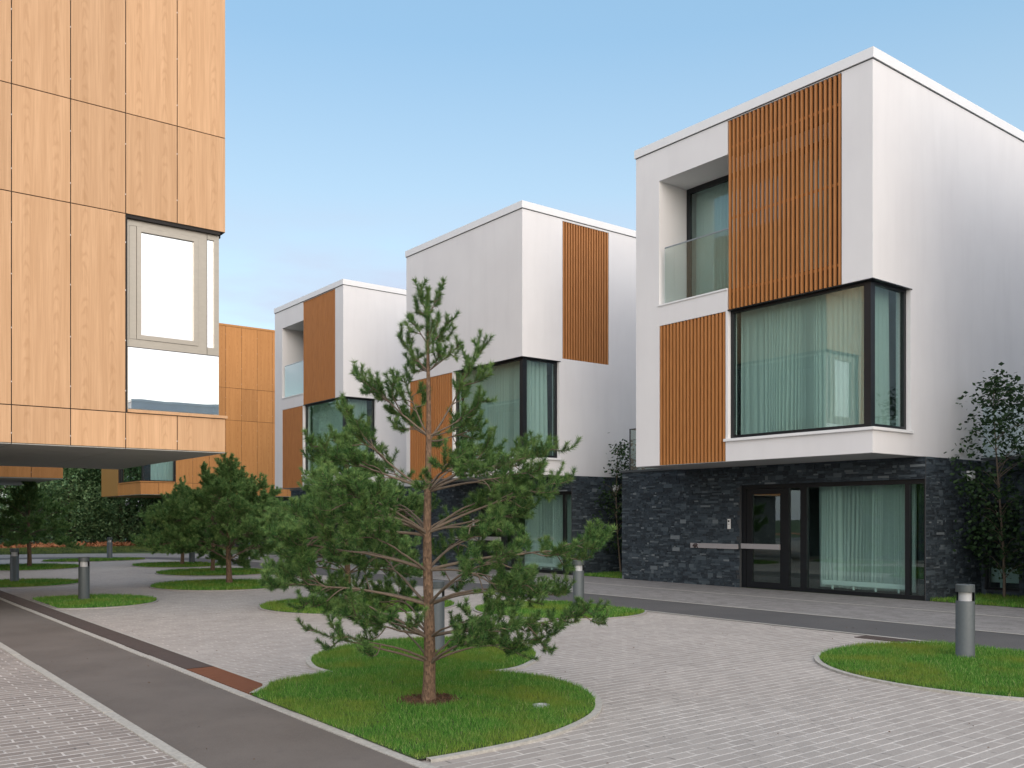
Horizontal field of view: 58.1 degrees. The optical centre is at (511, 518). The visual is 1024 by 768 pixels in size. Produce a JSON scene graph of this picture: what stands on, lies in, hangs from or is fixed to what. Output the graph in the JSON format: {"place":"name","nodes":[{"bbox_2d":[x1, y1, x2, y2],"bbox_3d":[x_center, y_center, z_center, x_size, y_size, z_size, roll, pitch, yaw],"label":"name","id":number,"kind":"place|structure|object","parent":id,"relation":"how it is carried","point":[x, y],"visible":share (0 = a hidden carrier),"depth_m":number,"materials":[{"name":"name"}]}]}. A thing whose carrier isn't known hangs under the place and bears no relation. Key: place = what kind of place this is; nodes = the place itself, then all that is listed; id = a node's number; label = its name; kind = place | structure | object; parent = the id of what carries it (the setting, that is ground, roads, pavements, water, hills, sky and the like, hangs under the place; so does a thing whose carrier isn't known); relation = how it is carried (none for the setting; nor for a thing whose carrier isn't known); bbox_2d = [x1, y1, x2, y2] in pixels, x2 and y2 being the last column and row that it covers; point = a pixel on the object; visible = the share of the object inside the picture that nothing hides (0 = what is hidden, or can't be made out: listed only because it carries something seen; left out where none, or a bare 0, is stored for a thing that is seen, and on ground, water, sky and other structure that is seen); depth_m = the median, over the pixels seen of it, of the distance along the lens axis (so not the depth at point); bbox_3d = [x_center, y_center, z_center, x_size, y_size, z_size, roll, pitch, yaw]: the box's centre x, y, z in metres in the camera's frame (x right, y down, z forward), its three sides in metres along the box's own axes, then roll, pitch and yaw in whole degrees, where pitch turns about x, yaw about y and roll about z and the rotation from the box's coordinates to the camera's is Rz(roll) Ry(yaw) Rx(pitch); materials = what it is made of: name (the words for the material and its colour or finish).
{"place":"outdoors","nodes":[
{"label":"outdoors","id":0,"kind":"place"},
{"bbox_2d":[0,466,62,484],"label":"wood clad building","id":1,"kind":"structure","parent":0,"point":[13,475],"depth_m":27.50,"materials":[{"name":"laminate"}]},
{"bbox_2d":[0,648,187,767],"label":"footpath paving","id":2,"kind":"structure","parent":0,"point":[45,722],"depth_m":6.88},
{"bbox_2d":[0,0,227,468],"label":"wood clad building","id":3,"kind":"structure","parent":0,"point":[112,171],"depth_m":15.66,"materials":[{"name":"laminate"}]},
{"bbox_2d":[127,219,227,418],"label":"window","id":4,"kind":"structure","parent":3,"relation":"in","point":[173,273],"depth_m":16.34,"materials":[{"name":"white glass"}]},
{"bbox_2d":[0,545,284,554],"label":"verge","id":5,"kind":"structure","parent":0,"point":[77,552],"depth_m":42.89,"materials":[{"name":"plant"}]},
{"bbox_2d":[101,323,293,546],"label":"wood clad building","id":6,"kind":"structure","parent":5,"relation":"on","point":[246,380],"depth_m":49.52,"materials":[{"name":"laminate"}]},
{"bbox_2d":[119,461,174,483],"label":"window","id":7,"kind":"structure","parent":6,"relation":"in","point":[160,472],"depth_m":47.20,"materials":[{"name":"green glass"}]},
{"bbox_2d":[0,553,294,559],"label":"paving","id":8,"kind":"structure","parent":0,"point":[114,555],"depth_m":39.39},
{"bbox_2d":[0,600,417,767],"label":"asphalt path","id":9,"kind":"structure","parent":0,"point":[193,718],"depth_m":7.73,"materials":[{"name":"grey asphalt"}]},
{"bbox_2d":[0,527,1015,607],"bbox_3d":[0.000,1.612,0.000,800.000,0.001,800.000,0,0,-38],"label":"ground","id":10,"kind":"structure","parent":0,"point":[232,551],"depth_m":42.02,"materials":[{"name":"soil"}]},
{"bbox_2d":[0,485,44,543],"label":"broadleaf tree","id":11,"kind":"object","parent":10,"relation":"on","point":[4,493],"visible":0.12,"depth_m":52.99,"materials":[{"name":"green plant"}]},
{"bbox_2d":[0,470,71,543],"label":"broadleaf tree","id":12,"kind":"object","parent":10,"relation":"on","point":[23,512],"visible":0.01,"depth_m":55.85,"materials":[{"name":"green plant"}]},
{"bbox_2d":[2,468,138,543],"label":"broadleaf tree","id":13,"kind":"object","parent":10,"relation":"on","point":[59,485],"visible":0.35,"depth_m":54.71,"materials":[{"name":"green plant"}]},
{"bbox_2d":[33,468,130,542],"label":"broadleaf tree","id":14,"kind":"object","parent":10,"relation":"on","point":[76,505],"visible":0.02,"depth_m":57.47,"materials":[{"name":"green plant"}]},
{"bbox_2d":[0,642,205,767],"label":"path kerb","id":15,"kind":"structure","parent":10,"relation":"on","point":[173,753],"depth_m":7.39,"materials":[{"name":"concrete"}]},
{"bbox_2d":[56,474,163,541],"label":"broadleaf tree","id":16,"kind":"object","parent":10,"relation":"on","point":[125,507],"visible":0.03,"depth_m":58.58,"materials":[{"name":"green plant"}]},
{"bbox_2d":[58,468,168,542],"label":"broadleaf tree","id":17,"kind":"object","parent":10,"relation":"on","point":[121,534],"visible":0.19,"depth_m":55.82,"materials":[{"name":"green plant"}]},
{"bbox_2d":[127,498,174,534],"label":"broadleaf tree","id":18,"kind":"object","parent":10,"relation":"on","point":[153,502],"visible":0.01,"depth_m":58.31,"materials":[{"name":"green plant"}]},
{"bbox_2d":[0,597,436,767],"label":"path kerb","id":19,"kind":"structure","parent":10,"relation":"on","point":[373,746],"depth_m":7.89,"materials":[{"name":"concrete"}]},
{"bbox_2d":[274,279,419,560],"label":"white house","id":20,"kind":"structure","parent":10,"relation":"on","point":[325,335],"depth_m":34.51,"materials":[{"name":"paint"}]},
{"bbox_2d":[303,331,303,392],"bbox_3d":[-7.212,-6.260,36.145,0.070,2.810,4.300,0,0,-38],"label":"balcony door","id":21,"kind":"structure","parent":20,"relation":"in","point":[303,331],"depth_m":37.82,"materials":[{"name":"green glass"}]},
{"bbox_2d":[301,396,374,475],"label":"window","id":22,"kind":"structure","parent":20,"relation":"in","point":[325,411],"depth_m":34.54,"materials":[{"name":"green glass"}]},
{"bbox_2d":[405,200,658,574],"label":"white house","id":23,"kind":"structure","parent":10,"relation":"on","point":[545,295],"depth_m":26.51,"materials":[{"name":"paint"}]},
{"bbox_2d":[480,497,502,568],"bbox_3d":[-0.627,0.464,28.998,0.125,2.252,1.125,0,0,-38],"label":"entrance door","id":24,"kind":"structure","parent":23,"relation":"in","point":[489,538],"depth_m":29.09,"materials":[{"name":"grey metal"}]},
{"bbox_2d":[453,356,560,459],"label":"window","id":25,"kind":"structure","parent":23,"relation":"in","point":[520,383],"depth_m":25.83,"materials":[{"name":"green glass"}]},
{"bbox_2d":[620,46,1023,600],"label":"white house","id":26,"kind":"structure","parent":10,"relation":"on","point":[829,294],"depth_m":19.00,"materials":[{"name":"paint"}]},
{"bbox_2d":[687,138,828,297],"bbox_3d":[5.529,-6.275,19.931,0.329,2.850,4.300,0,0,-38],"label":"balcony door","id":27,"kind":"structure","parent":26,"relation":"in","point":[712,202],"depth_m":21.19,"materials":[{"name":"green glass"}]},
{"bbox_2d":[741,488,782,589],"bbox_3d":[5.673,0.464,20.875,0.125,2.252,1.125,0,0,-38],"label":"entrance door","id":28,"kind":"structure","parent":26,"relation":"in","point":[749,546],"depth_m":21.08,"materials":[{"name":"black metal"}]},
{"bbox_2d":[723,278,913,441],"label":"window","id":29,"kind":"structure","parent":26,"relation":"in","point":[816,361],"depth_m":18.08,"materials":[{"name":"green glass"}]},
{"bbox_2d":[987,503,1019,590],"bbox_3d":[10.084,0.590,18.864,0.060,1.780,0.690,0,0,-38],"label":"side window","id":30,"kind":"structure","parent":26,"relation":"in","point":[989,587],"depth_m":19.09,"materials":[{"name":"black metal"}]},
{"bbox_2d":[0,559,1023,767],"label":"plaza paving","id":31,"kind":"structure","parent":0,"point":[699,701],"depth_m":8.81,"materials":[{"name":"grey stone"}]},
{"bbox_2d":[0,583,77,588],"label":"lawn kerb","id":32,"kind":"structure","parent":31,"relation":"on","point":[37,586],"depth_m":21.29,"materials":[{"name":"concrete"}]},
{"bbox_2d":[1,567,77,570],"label":"lawn kerb","id":33,"kind":"structure","parent":31,"relation":"on","point":[40,570],"depth_m":28.12,"materials":[{"name":"concrete"}]},
{"bbox_2d":[41,559,145,561],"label":"lawn kerb","id":34,"kind":"structure","parent":31,"relation":"on","point":[108,561],"depth_m":33.97,"materials":[{"name":"concrete"}]},
{"bbox_2d":[30,596,158,609],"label":"lawn kerb","id":35,"kind":"structure","parent":31,"relation":"on","point":[157,599],"depth_m":16.48,"materials":[{"name":"concrete"}]},
{"bbox_2d":[32,592,156,607],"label":"grass","id":36,"kind":"structure","parent":31,"relation":"on","point":[71,601],"depth_m":17.41,"materials":[{"name":"green plant"}]},
{"bbox_2d":[78,557,89,599],"bbox_3d":[-8.254,1.185,17.770,0.208,0.870,0.208,0,0,-38],"label":"bollard light","id":37,"kind":"object","parent":36,"relation":"on","point":[84,579],"visible":0.87,"depth_m":17.70,"materials":[{"name":"paint"}]},
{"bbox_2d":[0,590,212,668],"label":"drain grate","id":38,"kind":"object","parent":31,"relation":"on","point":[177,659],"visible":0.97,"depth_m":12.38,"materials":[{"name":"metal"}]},
{"bbox_2d":[1,590,262,683],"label":"channel edge","id":39,"kind":"object","parent":31,"relation":"on","point":[147,641],"visible":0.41,"depth_m":11.69,"materials":[{"name":"concrete"}]},
{"bbox_2d":[131,562,216,567],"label":"lawn kerb","id":40,"kind":"structure","parent":31,"relation":"on","point":[170,567],"depth_m":29.68,"materials":[{"name":"concrete"}]},
{"bbox_2d":[155,572,260,576],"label":"lawn kerb","id":41,"kind":"structure","parent":31,"relation":"on","point":[205,576],"depth_m":25.48,"materials":[{"name":"concrete"}]},
{"bbox_2d":[149,585,288,590],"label":"lawn kerb","id":42,"kind":"structure","parent":31,"relation":"on","point":[205,590],"depth_m":20.32,"materials":[{"name":"concrete"}]},
{"bbox_2d":[186,666,262,699],"bbox_3d":[-2.651,1.593,8.941,0.290,0.011,2.180,0,0,-38],"label":"drain grate","id":43,"kind":"object","parent":31,"relation":"on","point":[234,681],"visible":0.75,"depth_m":9.14,"materials":[{"name":"brown metal"}]},
{"bbox_2d":[258,595,453,613],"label":"grass","id":44,"kind":"structure","parent":31,"relation":"on","point":[274,605],"depth_m":16.36,"materials":[{"name":"green plant"}]},
{"bbox_2d":[258,419,423,601],"bbox_3d":[-2.986,-0.121,16.535,3.098,3.448,2.968,0,0,-8],"label":"pine tree","id":45,"kind":"object","parent":44,"relation":"on","point":[275,512],"visible":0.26,"depth_m":16.22,"materials":[{"name":"green plant"}]},
{"bbox_2d":[258,600,455,614],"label":"lawn kerb","id":46,"kind":"structure","parent":31,"relation":"on","point":[260,608],"depth_m":15.52,"materials":[{"name":"concrete"}]},
{"bbox_2d":[251,635,596,759],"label":"grass","id":47,"kind":"structure","parent":31,"relation":"on","point":[410,671],"depth_m":8.06,"materials":[{"name":"green plant"}]},
{"bbox_2d":[402,695,455,705],"bbox_3d":[-0.724,1.579,7.981,0.544,0.001,0.468,0,0,-38],"label":"soil ring","id":48,"kind":"object","parent":47,"relation":"on","point":[448,696],"visible":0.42,"depth_m":8.00,"materials":[{"name":"brown soil"}]},
{"bbox_2d":[397,692,458,705],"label":"bark chips","id":49,"kind":"object","parent":48,"relation":"on","point":[418,696],"visible":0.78,"depth_m":7.96,"materials":[{"name":"wood"}]},
{"bbox_2d":[256,275,616,701],"bbox_3d":[-0.626,-0.258,7.953,3.068,3.721,2.233,0,0,3],"label":"pine tree","id":50,"kind":"object","parent":48,"relation":"on","point":[387,505],"visible":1,"depth_m":7.89,"materials":[{"name":"green plant"}]},
{"bbox_2d":[433,580,444,650],"bbox_3d":[-0.905,1.185,11.005,0.208,0.870,0.208,0,0,-38],"label":"bollard light","id":51,"kind":"object","parent":47,"relation":"on","point":[439,608],"visible":0.46,"depth_m":10.92,"materials":[{"name":"paint"}]},
{"bbox_2d":[533,703,548,707],"bbox_3d":[0.242,1.582,7.731,0.156,0.036,0.156,0,0,-38],"label":"ground light","id":52,"kind":"object","parent":47,"relation":"on","point":[539,704],"visible":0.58,"depth_m":7.74,"materials":[{"name":"metal"}]},
{"bbox_2d":[249,637,601,762],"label":"lawn kerb","id":53,"kind":"structure","parent":31,"relation":"on","point":[594,713],"depth_m":6.87,"materials":[{"name":"concrete"}]},
{"bbox_2d":[7,559,932,641],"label":"road edge kerb","id":54,"kind":"structure","parent":31,"relation":"on","point":[719,618],"depth_m":13.79,"materials":[{"name":"concrete"}]},
{"bbox_2d":[51,599,989,767],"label":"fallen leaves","id":55,"kind":"object","parent":31,"relation":"on","point":[565,671],"visible":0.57,"depth_m":10.07,"materials":[{"name":"plant"}]},
{"bbox_2d":[473,599,644,617],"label":"grass","id":56,"kind":"structure","parent":31,"relation":"on","point":[618,611],"depth_m":15.70,"materials":[{"name":"green plant"}]},
{"bbox_2d":[573,560,583,602],"bbox_3d":[1.184,1.185,16.421,0.208,0.870,0.208,0,0,-38],"label":"bollard light","id":57,"kind":"object","parent":56,"relation":"on","point":[578,585],"visible":0.66,"depth_m":16.34,"materials":[{"name":"paint"}]},
{"bbox_2d":[473,607,646,619],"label":"lawn kerb","id":58,"kind":"structure","parent":31,"relation":"on","point":[643,613],"depth_m":14.81,"materials":[{"name":"concrete"}]},
{"bbox_2d":[855,635,916,641],"bbox_3d":[4.931,1.593,12.146,0.280,0.011,0.750,0,0,-38],"label":"drain grate","id":59,"kind":"object","parent":31,"relation":"on","point":[881,638],"visible":0.86,"depth_m":12.18,"materials":[{"name":"metal"}]},
{"bbox_2d":[814,642,1023,700],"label":"lawn kerb","id":60,"kind":"structure","parent":31,"relation":"on","point":[818,661],"depth_m":8.69,"materials":[{"name":"concrete"}]},
{"bbox_2d":[818,639,1023,697],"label":"grass","id":61,"kind":"structure","parent":31,"relation":"on","point":[856,654],"depth_m":9.79,"materials":[{"name":"green plant"}]},
{"bbox_2d":[955,584,974,657],"bbox_3d":[5.131,1.185,10.435,0.208,0.870,0.208,0,0,-38],"label":"bollard light","id":62,"kind":"object","parent":61,"relation":"on","point":[965,621],"visible":0.91,"depth_m":10.36,"materials":[{"name":"paint"}]},
{"label":"lawn bed","id":63,"kind":"structure","parent":31,"relation":"on","visible":0},
{"bbox_2d":[154,485,264,570],"bbox_3d":[-8.850,0.214,27.247,3.421,2.778,2.884,0,0,-16],"label":"pine tree","id":64,"kind":"object","parent":63,"relation":"on","point":[255,556],"visible":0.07,"depth_m":27.27,"materials":[{"name":"green plant"}]},
{"bbox_2d":[156,567,263,575],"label":"grass","id":65,"kind":"structure","parent":63,"relation":"on","point":[207,571],"depth_m":26.58,"materials":[{"name":"green plant"}]},
{"label":"lawn bed","id":66,"kind":"structure","parent":31,"relation":"on","visible":0},
{"bbox_2d":[133,452,283,582],"bbox_3d":[-6.843,-0.015,22.460,3.914,3.236,3.469,0,0,12],"label":"pine tree","id":67,"kind":"object","parent":66,"relation":"on","point":[229,482],"visible":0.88,"depth_m":21.65,"materials":[{"name":"green plant"}]},
{"bbox_2d":[150,578,282,589],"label":"grass","id":68,"kind":"structure","parent":66,"relation":"on","point":[215,584],"depth_m":21.43,"materials":[{"name":"green plant"}]},
{"label":"lawn bed","id":69,"kind":"structure","parent":31,"relation":"on","visible":0},
{"bbox_2d":[10,548,18,580],"bbox_3d":[-12.279,1.185,22.748,0.208,0.870,0.208,0,0,-38],"label":"bollard light","id":70,"kind":"object","parent":69,"relation":"on","point":[14,563],"visible":0.84,"depth_m":22.67,"materials":[{"name":"paint"}]},
{"bbox_2d":[0,577,77,587],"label":"grass","id":71,"kind":"structure","parent":69,"relation":"on","point":[24,582],"depth_m":22.28,"materials":[{"name":"green plant"}]},
{"label":"lawn bed","id":72,"kind":"structure","parent":31,"relation":"on","visible":0},
{"bbox_2d":[129,475,214,563],"bbox_3d":[-10.975,0.047,31.225,3.509,3.113,2.872,0,0,16],"label":"pine tree","id":73,"kind":"object","parent":72,"relation":"on","point":[155,507],"visible":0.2,"depth_m":30.97,"materials":[{"name":"green plant"}]},
{"bbox_2d":[132,560,218,566],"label":"grass","id":74,"kind":"structure","parent":72,"relation":"on","point":[172,564],"depth_m":30.74,"materials":[{"name":"green plant"}]},
{"bbox_2d":[189,552,194,562],"bbox_3d":[-11.289,1.185,32.501,0.208,0.870,0.208,0,0,-38],"label":"bollard light","id":75,"kind":"object","parent":72,"relation":"on","point":[191,556],"visible":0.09,"depth_m":32.42,"materials":[{"name":"paint"}]},
{"label":"lawn bed","id":76,"kind":"structure","parent":31,"relation":"on","visible":0},
{"bbox_2d":[0,563,78,569],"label":"grass","id":77,"kind":"structure","parent":76,"relation":"on","point":[35,566],"depth_m":29.47,"materials":[{"name":"green plant"}]},
{"bbox_2d":[0,481,85,565],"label":"pine tree","id":78,"kind":"object","parent":76,"relation":"on","point":[18,504],"visible":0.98,"depth_m":29.64,"materials":[{"name":"green plant"}]},
{"label":"lawn bed","id":79,"kind":"structure","parent":31,"relation":"on","visible":0},
{"bbox_2d":[43,556,144,561],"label":"grass","id":80,"kind":"structure","parent":79,"relation":"on","point":[94,559],"depth_m":34.51,"materials":[{"name":"green plant"}]},
{"bbox_2d":[107,537,111,557],"bbox_3d":[-15.644,1.185,35.831,0.208,0.870,0.208,0,0,-38],"label":"bollard light","id":81,"kind":"object","parent":79,"relation":"on","point":[109,546],"visible":0.85,"depth_m":35.74,"materials":[{"name":"paint"}]},
{"bbox_2d":[0,557,1023,649],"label":"asphalt road","id":82,"kind":"structure","parent":0,"point":[982,638],"depth_m":14.66,"materials":[{"name":"grey asphalt"}]},
{"bbox_2d":[26,557,1023,634],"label":"road outer kerb","id":83,"kind":"structure","parent":82,"relation":"on","point":[760,609],"depth_m":15.54,"materials":[{"name":"concrete"}]},
{"bbox_2d":[0,0,1023,510],"label":"sky","id":84,"kind":"structure","parent":0,"point":[360,135],"materials":[{"name":"blue"}]},
{"bbox_2d":[584,570,621,577],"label":"grass","id":85,"kind":"structure","parent":0,"point":[616,574],"depth_m":25.49,"materials":[{"name":"green plant"}]},
{"bbox_2d":[236,549,1022,607],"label":"house lawn","id":86,"kind":"structure","parent":0,"point":[759,588],"depth_m":19.81,"materials":[{"name":"plant"}]},
{"bbox_2d":[592,439,643,572],"bbox_3d":[3.118,-0.424,26.546,2.065,4.054,1.976,0,0,12],"label":"linden tree","id":87,"kind":"object","parent":86,"relation":"on","point":[624,465],"visible":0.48,"depth_m":26.45,"materials":[{"name":"green plant"}]},
{"bbox_2d":[944,362,1023,598],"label":"linden tree","id":88,"kind":"object","parent":86,"relation":"on","point":[1008,389],"visible":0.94,"depth_m":18.13,"materials":[{"name":"leaves"},{"name":"bark"}]},
{"bbox_2d":[251,558,1023,634],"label":"driveway paving","id":89,"kind":"structure","parent":0,"point":[996,623],"depth_m":17.69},
{"bbox_2d":[315,560,1019,617],"bbox_3d":[4.853,1.594,18.951,0.100,0.001,44.000,0,0,-38],"label":"driveway edge strip","id":90,"kind":"object","parent":89,"relation":"on","point":[785,598],"visible":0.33,"depth_m":17.95,"materials":[{"name":"concrete"}]},
{"bbox_2d":[930,592,1023,607],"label":"grass","id":91,"kind":"structure","parent":0,"point":[995,599],"depth_m":17.59,"materials":[{"name":"green plant"}]},
{"label":"mulch bed","id":92,"kind":"structure","parent":0,"visible":0},
{"bbox_2d":[0,541,135,547],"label":"mulch chips","id":93,"kind":"object","parent":92,"relation":"on","point":[95,544],"visible":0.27,"depth_m":51.34,"materials":[{"name":"brown wood"}]}
]}

